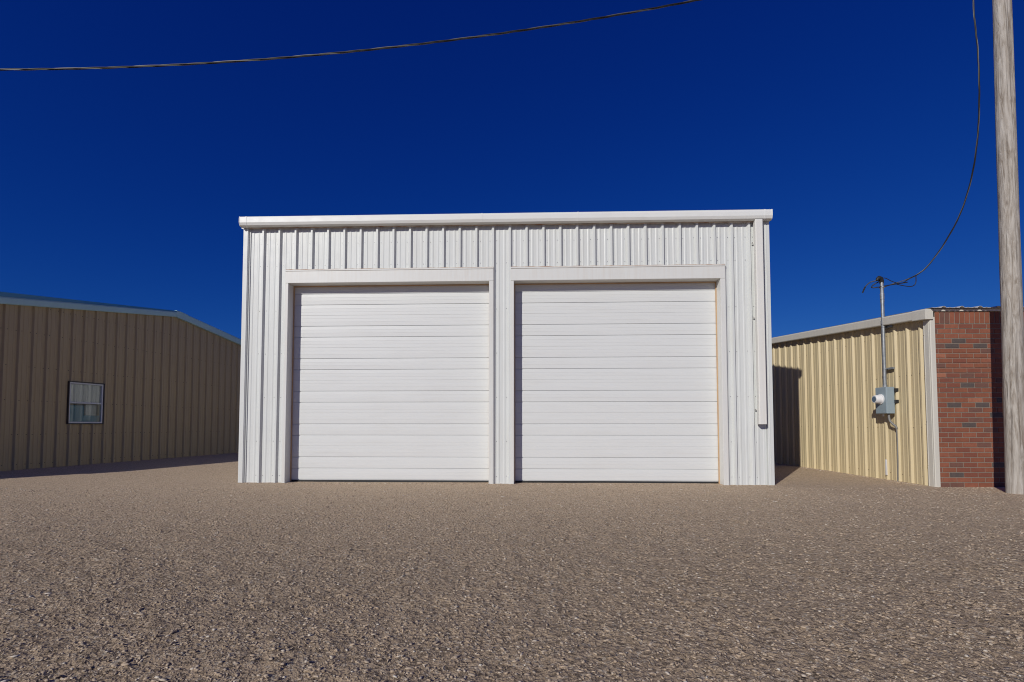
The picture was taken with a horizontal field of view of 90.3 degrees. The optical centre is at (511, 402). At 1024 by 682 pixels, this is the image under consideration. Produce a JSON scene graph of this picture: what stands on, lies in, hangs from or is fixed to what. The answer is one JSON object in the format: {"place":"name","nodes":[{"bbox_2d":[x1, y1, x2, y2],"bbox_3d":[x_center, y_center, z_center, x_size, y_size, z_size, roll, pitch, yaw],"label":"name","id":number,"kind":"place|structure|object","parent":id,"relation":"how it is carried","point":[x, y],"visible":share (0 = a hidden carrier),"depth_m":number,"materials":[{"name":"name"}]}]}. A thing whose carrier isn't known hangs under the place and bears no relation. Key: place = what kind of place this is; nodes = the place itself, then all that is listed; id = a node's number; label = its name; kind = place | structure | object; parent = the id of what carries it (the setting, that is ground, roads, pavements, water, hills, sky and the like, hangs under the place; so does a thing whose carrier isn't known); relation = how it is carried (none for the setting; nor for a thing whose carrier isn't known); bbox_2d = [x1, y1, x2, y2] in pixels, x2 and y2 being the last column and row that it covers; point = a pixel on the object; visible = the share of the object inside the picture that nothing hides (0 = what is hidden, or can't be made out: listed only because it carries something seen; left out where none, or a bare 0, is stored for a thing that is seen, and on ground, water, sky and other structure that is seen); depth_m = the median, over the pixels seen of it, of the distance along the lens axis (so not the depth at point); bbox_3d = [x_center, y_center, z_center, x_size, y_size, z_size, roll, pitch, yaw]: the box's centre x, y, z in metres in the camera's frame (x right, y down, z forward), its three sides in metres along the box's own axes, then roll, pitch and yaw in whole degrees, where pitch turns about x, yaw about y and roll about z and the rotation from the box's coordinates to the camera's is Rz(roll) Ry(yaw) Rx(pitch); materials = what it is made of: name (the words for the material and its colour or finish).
{"place":"outdoors","nodes":[
{"label":"outdoors","id":0,"kind":"place"},
{"bbox_2d":[0,453,1023,681],"bbox_3d":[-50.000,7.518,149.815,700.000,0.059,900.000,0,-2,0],"label":"ground","id":1,"kind":"structure","parent":0,"point":[218,472],"depth_m":3.49,"materials":[{"name":"beige gravel"}]},
{"bbox_2d":[0,292,240,470],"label":"metal building","id":2,"kind":"structure","parent":1,"relation":"on","point":[85,382],"depth_m":14.12,"materials":[{"name":"brown metal"}]},
{"bbox_2d":[66,381,104,423],"bbox_3d":[-11.494,0.070,13.487,0.552,1.224,0.959,0,-3,10],"label":"window","id":3,"kind":"structure","parent":2,"relation":"in","point":[78,392],"depth_m":13.51,"materials":[{"name":"grey glass"}]},
{"bbox_2d":[238,209,774,484],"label":"metal garage","id":4,"kind":"structure","parent":1,"relation":"on","point":[581,347],"depth_m":9.29,"materials":[{"name":"grey metal"}]},
{"bbox_2d":[290,284,488,481],"bbox_3d":[-2.252,-0.379,9.433,3.694,3.710,0.073,0,-2,2],"label":"garage door","id":5,"kind":"structure","parent":4,"relation":"in","point":[390,383],"depth_m":9.43,"materials":[{"name":"white metal"}]},
{"bbox_2d":[514,282,719,483],"bbox_3d":[1.877,-0.386,9.268,3.669,3.710,0.073,0,-2,2],"label":"garage door","id":6,"kind":"structure","parent":4,"relation":"in","point":[614,382],"depth_m":9.26,"materials":[{"name":"white metal"}]},
{"bbox_2d":[772,306,1023,486],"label":"brick front building","id":7,"kind":"structure","parent":1,"relation":"on","point":[944,376],"depth_m":9.40,"materials":[{"name":"beige paint"}]},
{"bbox_2d":[872,387,898,480],"bbox_3d":[7.044,0.607,9.628,0.341,1.802,0.368,0,-2,1],"label":"electric meter","id":8,"kind":"object","parent":7,"relation":"attached to","point":[884,400],"visible":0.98,"depth_m":9.52,"materials":[{"name":"grey paint"}]},
{"bbox_2d":[885,459,887,474],"bbox_3d":[7.172,1.237,9.750,0.014,0.300,0.044,0,-2,1],"label":"plastic strip","id":9,"kind":"object","parent":7,"relation":"attached to","point":[886,472],"visible":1,"depth_m":9.74,"materials":[{"name":"white plastic"}]},
{"bbox_2d":[862,276,916,386],"bbox_3d":[7.226,-1.359,9.694,0.874,2.152,0.278,-1,-3,27],"label":"service mast","id":10,"kind":"object","parent":7,"relation":"attached to","point":[880,280],"visible":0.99,"depth_m":9.72,"materials":[{"name":"grey metal"}]},
{"bbox_2d":[992,0,1023,493],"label":"utility pole","id":11,"kind":"object","parent":1,"relation":"on","point":[1011,301],"visible":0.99,"depth_m":7.89,"materials":[{"name":"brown wood"}]},
{"bbox_2d":[0,0,700,70],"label":"power line","id":12,"kind":"object","parent":11,"relation":"hanging from","point":[344,52],"visible":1,"depth_m":8.35,"materials":[{"name":"black"}]},
{"bbox_2d":[910,0,979,278],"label":"service drop","id":13,"kind":"object","parent":11,"relation":"hanging from","point":[975,27],"visible":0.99,"depth_m":8.78,"materials":[{"name":"black"}]},
{"bbox_2d":[0,0,1023,338],"label":"sky","id":14,"kind":"structure","parent":0,"point":[855,122],"materials":[{"name":"blue"}]}
]}

